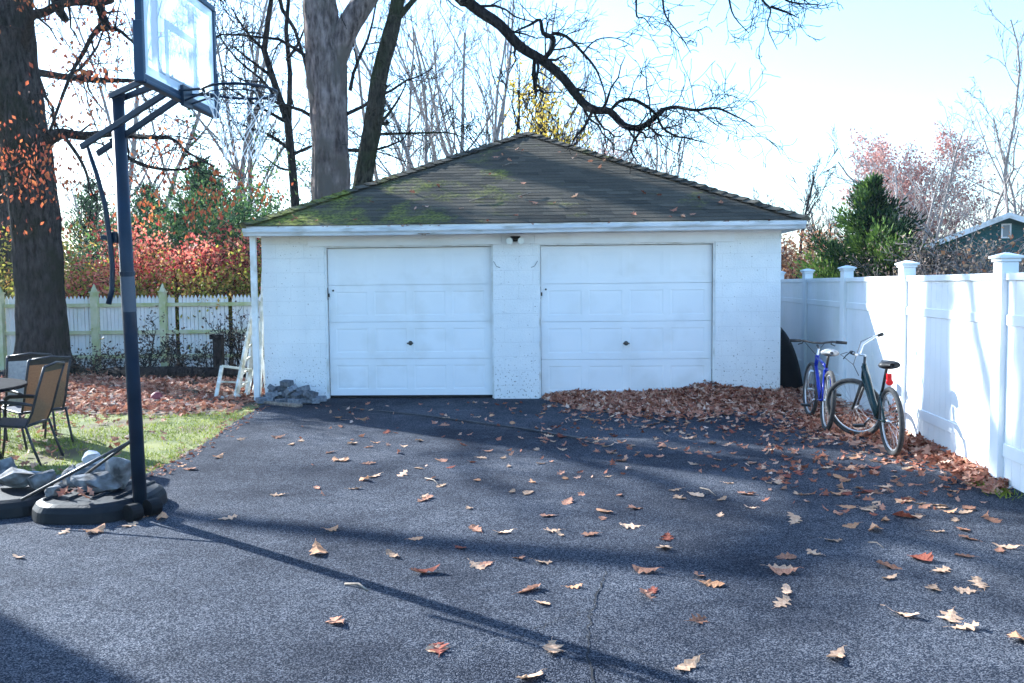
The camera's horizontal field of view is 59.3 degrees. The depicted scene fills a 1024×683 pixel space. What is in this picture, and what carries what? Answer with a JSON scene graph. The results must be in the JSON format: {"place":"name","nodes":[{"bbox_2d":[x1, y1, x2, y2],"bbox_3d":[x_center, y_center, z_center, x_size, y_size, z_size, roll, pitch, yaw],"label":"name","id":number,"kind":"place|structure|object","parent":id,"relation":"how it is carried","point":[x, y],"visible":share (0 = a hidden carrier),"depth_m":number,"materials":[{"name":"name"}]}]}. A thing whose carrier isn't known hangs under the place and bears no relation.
{"place":"outdoors","nodes":[
{"label":"outdoors","id":0,"kind":"place"},
{"bbox_2d":[0,403,262,479],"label":"lawn","id":1,"kind":"structure","parent":0,"point":[155,443],"depth_m":9.61,"materials":[{"name":"plant"}]},
{"bbox_2d":[0,457,16,473],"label":"rock","id":2,"kind":"object","parent":1,"relation":"on","point":[6,463],"visible":0.38,"depth_m":7.34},
{"bbox_2d":[0,378,27,458],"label":"patio table","id":3,"kind":"object","parent":1,"relation":"on","point":[8,384],"visible":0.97,"depth_m":8.37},
{"bbox_2d":[1,352,56,440],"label":"patio chair","id":4,"kind":"object","parent":1,"relation":"on","point":[16,365],"visible":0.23,"depth_m":9.54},
{"bbox_2d":[0,361,64,465],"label":"patio chair","id":5,"kind":"object","parent":1,"relation":"on","point":[44,398],"visible":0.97,"depth_m":8.36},
{"bbox_2d":[0,355,73,449],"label":"patio chair","id":6,"kind":"object","parent":1,"relation":"on","point":[34,367],"visible":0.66,"depth_m":9.09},
{"bbox_2d":[1,408,217,470],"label":"lawn leaf litter","id":7,"kind":"object","parent":1,"relation":"on","point":[16,457],"visible":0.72,"depth_m":9.74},
{"bbox_2d":[1,349,869,466],"bbox_3d":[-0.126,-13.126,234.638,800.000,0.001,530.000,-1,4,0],"label":"ground","id":8,"kind":"structure","parent":0,"point":[171,413],"depth_m":12.68,"materials":[{"name":"plant"}]},
{"bbox_2d":[0,155,13,296],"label":"oak tree","id":9,"kind":"object","parent":8,"relation":"on","point":[4,213],"visible":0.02,"depth_m":19.39,"materials":[{"name":"orange plant"}]},
{"bbox_2d":[0,244,85,344],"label":"shrub","id":10,"kind":"object","parent":8,"relation":"on","point":[10,293],"visible":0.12,"depth_m":18.98,"materials":[{"name":"orange plant"}]},
{"bbox_2d":[0,220,168,345],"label":"shrub","id":11,"kind":"object","parent":8,"relation":"on","point":[70,268],"visible":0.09,"depth_m":18.85,"materials":[{"name":"red plant"}]},
{"bbox_2d":[62,173,115,275],"bbox_3d":[-13.441,-2.706,29.973,4.410,5.765,5.167,-1,4,0],"label":"evergreen tree","id":12,"kind":"object","parent":8,"relation":"on","point":[81,198],"visible":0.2,"depth_m":29.56,"materials":[{"name":"green plant"}]},
{"bbox_2d":[66,343,111,375],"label":"bramble","id":13,"kind":"object","parent":8,"relation":"on","point":[79,366],"visible":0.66,"depth_m":16.38,"materials":[{"name":"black plant"}]},
{"bbox_2d":[72,336,124,373],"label":"bramble","id":14,"kind":"object","parent":8,"relation":"on","point":[105,366],"visible":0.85,"depth_m":16.34,"materials":[{"name":"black plant"}]},
{"bbox_2d":[35,1,181,152],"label":"oak tree","id":15,"kind":"object","parent":8,"relation":"on","point":[45,74],"visible":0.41,"depth_m":22.21,"materials":[{"name":"brown plant"}]},
{"bbox_2d":[5,209,220,322],"bbox_3d":[-8.448,-1.286,19.461,4.625,3.311,3.563,-1,4,0],"label":"burning bush","id":16,"kind":"object","parent":8,"relation":"on","point":[159,241],"visible":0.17,"depth_m":18.64,"materials":[{"name":"red plant"}]},
{"bbox_2d":[71,181,167,271],"bbox_3d":[-10.654,-2.249,27.023,4.470,5.016,5.151,1,4,26],"label":"evergreen tree","id":17,"kind":"object","parent":8,"relation":"on","point":[152,197],"visible":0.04,"depth_m":26.57,"materials":[{"name":"green plant"}]},
{"bbox_2d":[72,259,180,358],"bbox_3d":[-7.626,-0.608,18.998,3.705,2.320,3.344,-1,4,0],"label":"shrub","id":18,"kind":"object","parent":8,"relation":"on","point":[117,282],"visible":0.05,"depth_m":18.33,"materials":[{"name":"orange plant"}]},
{"bbox_2d":[0,283,263,370],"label":"picket fence","id":19,"kind":"object","parent":8,"relation":"on","point":[83,316],"visible":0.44,"depth_m":17.50,"materials":[{"name":"paint"}]},
{"bbox_2d":[0,367,264,415],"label":"bed leaf litter","id":20,"kind":"object","parent":8,"relation":"on","point":[91,381],"visible":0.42,"depth_m":13.22,"materials":[{"name":"plant"}]},
{"bbox_2d":[101,334,164,366],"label":"bramble","id":21,"kind":"object","parent":8,"relation":"on","point":[143,358],"visible":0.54,"depth_m":16.42,"materials":[{"name":"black plant"}]},
{"bbox_2d":[0,0,293,377],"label":"oak tree","id":22,"kind":"object","parent":8,"relation":"on","point":[29,139],"visible":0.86,"depth_m":15.79,"materials":[{"name":"brown plant"}]},
{"bbox_2d":[116,306,197,366],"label":"bramble","id":23,"kind":"object","parent":8,"relation":"on","point":[172,339],"visible":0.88,"depth_m":16.35,"materials":[{"name":"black plant"}]},
{"bbox_2d":[65,214,257,345],"bbox_3d":[-7.400,-1.270,20.065,4.294,3.190,4.610,-1,4,0],"label":"burning bush","id":24,"kind":"object","parent":8,"relation":"on","point":[134,258],"visible":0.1,"depth_m":18.70,"materials":[{"name":"red plant"}]},
{"bbox_2d":[34,0,291,214],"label":"bare tree","id":25,"kind":"object","parent":8,"relation":"on","point":[133,144],"visible":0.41,"depth_m":36.72,"materials":[{"name":"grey plant"}]},
{"bbox_2d":[79,155,255,275],"bbox_3d":[-8.910,-2.415,24.582,5.472,5.416,5.691,-3,4,-32],"label":"evergreen tree","id":26,"kind":"object","parent":8,"relation":"on","point":[199,177],"visible":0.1,"depth_m":24.54,"materials":[{"name":"green plant"}]},
{"bbox_2d":[64,176,273,272],"bbox_3d":[-8.644,-2.031,22.577,6.343,4.425,6.412,-1,4,0],"label":"green shrub","id":27,"kind":"object","parent":8,"relation":"on","point":[163,229],"visible":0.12,"depth_m":21.65,"materials":[{"name":"green plant"}]},
{"bbox_2d":[79,213,259,341],"bbox_3d":[-6.251,-1.188,19.320,5.062,3.094,3.681,-1,4,0],"label":"burning bush","id":28,"kind":"object","parent":8,"relation":"on","point":[209,250],"visible":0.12,"depth_m":18.52,"materials":[{"name":"red plant"}]},
{"bbox_2d":[108,366,245,379],"bbox_3d":[-5.806,0.559,15.762,2.627,0.249,0.240,0,4,9],"label":"log","id":29,"kind":"object","parent":8,"relation":"on","point":[179,371],"visible":0.61,"depth_m":15.68,"materials":[{"name":"brown wood"}]},
{"bbox_2d":[136,257,249,359],"bbox_3d":[-6.381,-0.703,18.728,3.165,2.199,3.080,-1,4,0],"label":"shrub","id":30,"kind":"object","parent":8,"relation":"on","point":[205,293],"visible":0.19,"depth_m":18.08,"materials":[{"name":"orange plant"}]},
{"bbox_2d":[163,330,233,367],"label":"bramble","id":31,"kind":"object","parent":8,"relation":"on","point":[200,359],"visible":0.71,"depth_m":16.43,"materials":[{"name":"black plant"}]},
{"bbox_2d":[98,109,310,351],"bbox_3d":[-6.246,-2.501,21.869,7.364,5.499,5.683,3,5,43],"label":"green shrub","id":32,"kind":"object","parent":8,"relation":"on","point":[213,224],"visible":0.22,"depth_m":20.62,"materials":[{"name":"green plant"}]},
{"bbox_2d":[160,229,261,314],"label":"burning bush","id":33,"kind":"object","parent":8,"relation":"on","point":[244,246],"visible":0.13,"depth_m":18.39,"materials":[{"name":"red plant"}]},
{"bbox_2d":[161,231,261,359],"bbox_3d":[-5.587,-0.938,18.715,4.069,2.657,2.805,-1,4,-12],"label":"shrub","id":34,"kind":"object","parent":8,"relation":"on","point":[246,285],"visible":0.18,"depth_m":18.01,"materials":[{"name":"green plant"}]},
{"bbox_2d":[209,334,224,367],"bbox_3d":[-5.187,0.265,15.845,0.210,0.785,0.180,-1,4,0],"label":"wooden post","id":35,"kind":"object","parent":8,"relation":"on","point":[218,351],"visible":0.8,"depth_m":15.76,"materials":[{"name":"brown wood"}]},
{"bbox_2d":[124,0,310,211],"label":"bare tree","id":36,"kind":"object","parent":8,"relation":"on","point":[211,133],"visible":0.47,"depth_m":33.35,"materials":[{"name":"grey plant"}]},
{"bbox_2d":[194,299,259,367],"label":"bramble","id":37,"kind":"object","parent":8,"relation":"on","point":[236,334],"visible":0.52,"depth_m":16.40,"materials":[{"name":"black plant"}]},
{"bbox_2d":[201,313,263,368],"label":"bramble","id":38,"kind":"object","parent":8,"relation":"on","point":[238,344],"visible":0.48,"depth_m":16.21,"materials":[{"name":"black plant"}]},
{"bbox_2d":[214,365,252,398],"bbox_3d":[-4.071,0.577,13.186,0.620,0.470,0.261,-2,4,-28],"label":"chair","id":39,"kind":"object","parent":8,"relation":"on","point":[219,379],"visible":0.76,"depth_m":13.17,"materials":[{"name":"white wood"}]},
{"bbox_2d":[234,300,259,397],"bbox_3d":[-3.945,0.090,13.429,0.235,1.415,1.190,-1,4,0],"label":"ladder","id":40,"kind":"object","parent":8,"relation":"on","point":[244,357],"visible":0.58,"depth_m":13.23,"materials":[{"name":"white wood"}]},
{"bbox_2d":[248,270,264,394],"bbox_3d":[-3.712,-0.212,13.796,0.322,1.937,1.620,-1,4,0],"label":"lattice panel","id":41,"kind":"object","parent":8,"relation":"on","point":[261,342],"visible":0.06,"depth_m":13.08,"materials":[{"name":"white wood"}]},
{"bbox_2d":[176,0,399,206],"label":"slim tree","id":42,"kind":"object","parent":8,"relation":"on","point":[286,120],"visible":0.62,"depth_m":22.56,"materials":[{"name":"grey plant"}]},
{"bbox_2d":[276,0,482,179],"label":"multistem tree","id":43,"kind":"object","parent":8,"relation":"on","point":[401,60],"visible":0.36,"depth_m":36.28,"materials":[{"name":"grey plant"}]},
{"bbox_2d":[352,0,491,186],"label":"leaning tree","id":44,"kind":"object","parent":8,"relation":"on","point":[375,117],"visible":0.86,"depth_m":19.85,"materials":[{"name":"brown plant"}]},
{"bbox_2d":[293,0,602,186],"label":"multistem tree","id":45,"kind":"object","parent":8,"relation":"on","point":[495,127],"visible":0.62,"depth_m":32.56,"materials":[{"name":"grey plant"}]},
{"bbox_2d":[186,0,842,199],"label":"oak tree","id":46,"kind":"object","parent":8,"relation":"on","point":[330,35],"visible":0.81,"depth_m":14.57,"materials":[{"name":"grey plant"}]},
{"bbox_2d":[387,0,655,163],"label":"multistem tree","id":47,"kind":"object","parent":8,"relation":"on","point":[502,132],"visible":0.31,"depth_m":36.94,"materials":[{"name":"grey plant"}]},
{"bbox_2d":[239,132,810,399],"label":"garage","id":48,"kind":"structure","parent":8,"relation":"on","point":[562,293],"depth_m":12.59,"materials":[{"name":"white"}]},
{"bbox_2d":[327,247,492,394],"bbox_3d":[-1.457,-0.279,12.692,2.352,2.081,0.100,0,4,3],"label":"garage door","id":49,"kind":"structure","parent":48,"relation":"in","point":[378,345],"depth_m":12.69,"materials":[{"name":"paint"}]},
{"bbox_2d":[279,147,722,222],"bbox_3d":[-0.125,-2.406,13.440,6.109,1.408,2.991,-1,4,0],"label":"roof leaf scatter","id":50,"kind":"object","parent":48,"relation":"on","point":[660,194],"visible":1,"depth_m":12.85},
{"bbox_2d":[540,244,711,395],"bbox_3d":[1.568,-0.282,12.556,2.412,2.116,0.100,0,4,3],"label":"garage door","id":51,"kind":"structure","parent":48,"relation":"in","point":[650,328],"depth_m":12.55,"materials":[{"name":"paint"}]},
{"bbox_2d":[445,46,615,156],"bbox_3d":[1.117,-4.265,26.536,4.281,8.522,5.866,1,4,25],"label":"yellow maple","id":52,"kind":"object","parent":8,"relation":"on","point":[540,127],"visible":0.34,"depth_m":25.32,"materials":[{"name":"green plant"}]},
{"bbox_2d":[57,134,1023,277],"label":"distant woods","id":53,"kind":"object","parent":8,"relation":"on","point":[303,180],"visible":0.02,"depth_m":78.70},
{"bbox_2d":[527,72,634,157],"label":"bare tree","id":54,"kind":"object","parent":8,"relation":"on","point":[594,128],"visible":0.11,"depth_m":44.41,"materials":[{"name":"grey plant"}]},
{"bbox_2d":[556,106,671,167],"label":"russet tree","id":55,"kind":"object","parent":8,"relation":"on","point":[598,151],"visible":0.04,"depth_m":76.82,"materials":[{"name":"brown plant"}]},
{"bbox_2d":[606,105,713,180],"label":"bare tree","id":56,"kind":"object","parent":8,"relation":"on","point":[656,165],"visible":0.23,"depth_m":45.71,"materials":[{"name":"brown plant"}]},
{"bbox_2d":[781,221,842,278],"bbox_3d":[7.578,-1.631,23.991,4.813,3.128,3.654,-2,4,-24],"label":"orange brush","id":57,"kind":"object","parent":8,"relation":"on","point":[784,265],"visible":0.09,"depth_m":23.97,"materials":[{"name":"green plant"}]},
{"bbox_2d":[781,225,846,274],"bbox_3d":[9.963,-2.180,30.045,4.045,3.422,5.257,-1,4,-12],"label":"orange brush","id":58,"kind":"object","parent":8,"relation":"on","point":[804,242],"visible":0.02,"depth_m":29.70,"materials":[{"name":"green plant"}]},
{"bbox_2d":[780,167,853,256],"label":"bare tree","id":59,"kind":"object","parent":8,"relation":"on","point":[828,220],"visible":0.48,"depth_m":58.47,"materials":[{"name":"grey plant"}]},
{"bbox_2d":[796,145,840,263],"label":"bare tree","id":60,"kind":"object","parent":8,"relation":"on","point":[816,192],"visible":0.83,"depth_m":44.68,"materials":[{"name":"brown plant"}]},
{"bbox_2d":[798,238,854,277],"bbox_3d":[7.368,-0.997,20.358,2.240,2.746,2.025,1,4,19],"label":"juniper tree","id":61,"kind":"object","parent":8,"relation":"on","point":[835,270],"visible":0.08,"depth_m":20.31,"materials":[{"name":"green plant"}]},
{"bbox_2d":[787,171,971,278],"bbox_3d":[7.871,-1.532,18.850,4.434,4.176,3.672,3,5,45],"label":"juniper tree","id":62,"kind":"object","parent":8,"relation":"on","point":[876,212],"visible":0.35,"depth_m":18.62,"materials":[{"name":"green plant"}]},
{"bbox_2d":[781,252,1023,492],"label":"vinyl fence","id":63,"kind":"object","parent":8,"relation":"on","point":[952,345],"visible":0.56,"depth_m":8.28,"materials":[{"name":"plastic"}]},
{"bbox_2d":[848,213,974,276],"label":"dry bush","id":64,"kind":"object","parent":8,"relation":"on","point":[921,253],"visible":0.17,"depth_m":17.40,"materials":[{"name":"brown plant"}]},
{"bbox_2d":[834,100,1000,246],"bbox_3d":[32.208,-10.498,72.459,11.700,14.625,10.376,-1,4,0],"label":"russet tree","id":65,"kind":"object","parent":8,"relation":"on","point":[879,157],"visible":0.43,"depth_m":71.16,"materials":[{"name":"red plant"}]},
{"bbox_2d":[818,85,1023,243],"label":"bare tree","id":66,"kind":"object","parent":8,"relation":"on","point":[1013,202],"visible":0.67,"depth_m":46.50,"materials":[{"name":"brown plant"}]},
{"bbox_2d":[827,217,1023,276],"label":"dry bush","id":67,"kind":"object","parent":8,"relation":"on","point":[920,256],"visible":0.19,"depth_m":16.90,"materials":[{"name":"brown plant"}]},
{"bbox_2d":[886,225,1023,274],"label":"dry bush","id":68,"kind":"object","parent":8,"relation":"on","point":[973,265],"visible":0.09,"depth_m":16.72,"materials":[{"name":"brown plant"}]},
{"bbox_2d":[924,212,1023,272],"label":"teal house","id":69,"kind":"structure","parent":8,"relation":"on","point":[1012,223],"depth_m":35.88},
{"bbox_2d":[1001,223,1011,237],"bbox_3d":[19.640,-4.395,35.779,0.360,0.580,0.028,1,4,20],"label":"window","id":70,"kind":"structure","parent":69,"relation":"in","point":[1007,227],"depth_m":35.78,"materials":[{"name":"glass"}]},
{"bbox_2d":[953,0,1023,215],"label":"bare tree","id":71,"kind":"object","parent":8,"relation":"on","point":[1005,175],"visible":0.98,"depth_m":41.26,"materials":[{"name":"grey plant"}]},
{"bbox_2d":[0,394,1023,682],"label":"driveway","id":72,"kind":"structure","parent":0,"point":[192,588],"depth_m":5.13,"materials":[{"name":"asphalt"}]},
{"bbox_2d":[0,0,277,524],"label":"basketball hoop","id":73,"kind":"object","parent":72,"relation":"on","point":[139,496],"visible":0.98,"depth_m":6.08,"materials":[{"name":"paint"}]},
{"bbox_2d":[0,467,33,487],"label":"rock","id":74,"kind":"object","parent":73,"relation":"on","point":[12,477],"visible":0.88,"depth_m":6.60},
{"bbox_2d":[27,469,55,489],"bbox_3d":[-3.464,1.017,6.624,0.185,0.155,0.257,-3,4,-32],"label":"rock","id":75,"kind":"object","parent":73,"relation":"on","point":[36,481],"visible":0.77,"depth_m":6.53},
{"bbox_2d":[44,485,61,496],"bbox_3d":[-3.249,1.058,6.378,0.160,0.090,0.100,1,4,21],"label":"rock","id":76,"kind":"object","parent":73,"relation":"on","point":[50,491],"visible":0.79,"depth_m":6.33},
{"bbox_2d":[61,464,75,486],"bbox_3d":[-3.267,1.000,6.665,0.164,0.170,0.122,2,4,36],"label":"rock","id":77,"kind":"object","parent":73,"relation":"on","point":[66,481],"visible":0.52,"depth_m":6.63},
{"bbox_2d":[56,484,95,498],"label":"tank leaves","id":78,"kind":"object","parent":73,"relation":"on","point":[64,490],"visible":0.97,"depth_m":6.28,"materials":[{"name":"brown plant"}]},
{"bbox_2d":[70,471,122,492],"bbox_3d":[-3.012,1.015,6.605,0.381,0.141,0.348,0,4,5],"label":"rock","id":79,"kind":"object","parent":73,"relation":"on","point":[103,481],"visible":0.77,"depth_m":6.47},
{"bbox_2d":[75,462,104,474],"bbox_3d":[-3.109,0.965,6.766,0.426,0.094,0.284,-1,4,0],"label":"rock","id":80,"kind":"object","parent":79,"relation":"on","point":[100,468],"visible":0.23,"depth_m":6.68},
{"bbox_2d":[82,450,103,463],"bbox_3d":[-3.179,0.897,6.837,0.162,0.142,0.187,-2,4,-26],"label":"rock","id":81,"kind":"object","parent":80,"relation":"on","point":[89,456],"visible":0.66,"depth_m":6.76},
{"bbox_2d":[105,457,130,488],"bbox_3d":[-2.868,0.959,6.577,0.222,0.255,0.130,2,4,34],"label":"rock","id":82,"kind":"object","parent":79,"relation":"on","point":[118,469],"visible":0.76,"depth_m":6.53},
{"bbox_2d":[129,401,269,479],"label":"edge leaf crumbs","id":83,"kind":"object","parent":72,"relation":"on","point":[186,453],"visible":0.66,"depth_m":8.89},
{"bbox_2d":[264,401,301,406],"bbox_3d":[-3.124,0.840,12.149,0.771,0.040,0.090,2,4,35],"label":"plank","id":84,"kind":"object","parent":72,"relation":"on","point":[283,404],"visible":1,"depth_m":12.06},
{"bbox_2d":[310,538,326,554],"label":"oak leaf","id":85,"kind":"object","parent":72,"relation":"on","point":[317,547],"visible":1,"depth_m":5.39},
{"bbox_2d":[428,641,448,657],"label":"oak leaf","id":86,"kind":"object","parent":72,"relation":"on","point":[440,649],"visible":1,"depth_m":3.93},
{"bbox_2d":[349,407,589,438],"bbox_3d":[-0.667,0.926,10.599,4.063,0.001,0.207,3,5,41],"label":"driveway joint","id":87,"kind":"object","parent":72,"relation":"on","point":[481,422],"visible":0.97,"depth_m":10.39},
{"bbox_2d":[543,639,563,652],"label":"oak leaf","id":88,"kind":"object","parent":72,"relation":"on","point":[551,646],"visible":1,"depth_m":3.93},
{"bbox_2d":[586,571,606,682],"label":"driveway crack","id":89,"kind":"object","parent":72,"relation":"on","point":[588,651],"visible":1,"depth_m":4.10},
{"bbox_2d":[299,401,988,516],"bbox_3d":[0.755,0.997,9.160,7.145,0.101,6.280,-1,4,0],"label":"leaf scatter","id":90,"kind":"object","parent":72,"relation":"on","point":[840,485],"visible":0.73,"depth_m":8.41,"materials":[{"name":"plant"}]},
{"bbox_2d":[632,564,662,572],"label":"oak leaf","id":91,"kind":"object","parent":72,"relation":"on","point":[638,569],"visible":1,"depth_m":4.95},
{"bbox_2d":[541,379,819,421],"bbox_3d":[2.656,0.727,11.631,4.122,0.317,2.869,-1,4,-10],"label":"leaf pile","id":92,"kind":"object","parent":72,"relation":"on","point":[666,399],"visible":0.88,"depth_m":11.81,"materials":[{"name":"plant"}]},
{"bbox_2d":[675,653,704,670],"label":"oak leaf","id":93,"kind":"object","parent":72,"relation":"on","point":[687,664],"visible":1,"depth_m":3.74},
{"bbox_2d":[575,387,838,410],"bbox_3d":[2.609,0.725,11.995,4.245,0.175,1.605,-1,4,-4],"label":"leaf drift base","id":94,"kind":"object","parent":72,"relation":"on","point":[797,395],"visible":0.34,"depth_m":11.87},
{"bbox_2d":[693,579,724,587],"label":"oak leaf","id":95,"kind":"object","parent":72,"relation":"on","point":[713,584],"visible":1,"depth_m":4.75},
{"bbox_2d":[772,595,791,608],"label":"oak leaf","id":96,"kind":"object","parent":72,"relation":"on","point":[783,601],"visible":1,"depth_m":4.46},
{"bbox_2d":[769,566,802,574],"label":"oak leaf","id":97,"kind":"object","parent":72,"relation":"on","point":[780,571],"visible":1,"depth_m":4.91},
{"bbox_2d":[780,328,802,387],"bbox_3d":[3.850,0.213,13.142,0.828,1.030,0.884,-1,4,0],"label":"garden tub","id":98,"kind":"object","parent":72,"relation":"on","point":[790,374],"visible":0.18,"depth_m":12.76,"materials":[{"name":"black plastic"}]},
{"bbox_2d":[789,339,846,430],"bbox_3d":[3.404,0.455,10.127,0.614,0.933,1.641,1,4,25],"label":"bicycle","id":99,"kind":"object","parent":72,"relation":"on","point":[820,392],"visible":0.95,"depth_m":10.12,"materials":[{"name":"metal"}]},
{"bbox_2d":[745,395,916,450],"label":"fallen leaves","id":100,"kind":"object","parent":72,"relation":"on","point":[835,430],"visible":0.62,"depth_m":9.80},
{"bbox_2d":[827,645,846,657],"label":"oak leaf","id":101,"kind":"object","parent":72,"relation":"on","point":[840,651],"visible":1,"depth_m":3.83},
{"bbox_2d":[826,332,904,455],"bbox_3d":[3.460,0.481,8.641,0.522,1.069,1.549,-2,3,6],"label":"bicycle","id":102,"kind":"object","parent":72,"relation":"on","point":[876,400],"visible":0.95,"depth_m":8.67,"materials":[{"name":"metal"}]},
{"bbox_2d":[884,398,898,438],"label":"spoke leaves","id":103,"kind":"object","parent":102,"relation":"in","point":[894,418],"visible":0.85,"depth_m":8.23,"materials":[{"name":"brown plant"}]},
{"bbox_2d":[762,389,1013,494],"bbox_3d":[3.470,0.887,9.936,1.372,0.190,6.514,0,4,6],"label":"fence leaf drift","id":104,"kind":"object","parent":72,"relation":"on","point":[947,460],"visible":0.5,"depth_m":7.80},
{"bbox_2d":[909,552,933,560],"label":"oak leaf","id":105,"kind":"object","parent":72,"relation":"on","point":[926,557],"visible":1,"depth_m":5.13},
{"bbox_2d":[937,606,962,622],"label":"oak leaf","id":106,"kind":"object","parent":72,"relation":"on","point":[950,615],"visible":1,"depth_m":4.24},
{"bbox_2d":[944,620,978,630],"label":"oak leaf","id":107,"kind":"object","parent":72,"relation":"on","point":[970,626],"visible":1,"depth_m":4.11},
{"bbox_2d":[968,576,989,590],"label":"oak leaf","id":108,"kind":"object","parent":72,"relation":"on","point":[976,580],"visible":1,"depth_m":4.71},
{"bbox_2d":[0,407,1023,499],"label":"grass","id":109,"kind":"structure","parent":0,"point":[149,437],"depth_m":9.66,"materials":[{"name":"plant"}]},
{"bbox_2d":[34,0,1023,270],"label":"sky","id":110,"kind":"structure","parent":0,"point":[884,66],"materials":[{"name":"white"}]},
{"bbox_2d":[934,209,1023,274],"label":"dry bush","id":111,"kind":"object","parent":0,"point":[1012,243],"depth_m":10.31,"materials":[{"name":"brown plant"}]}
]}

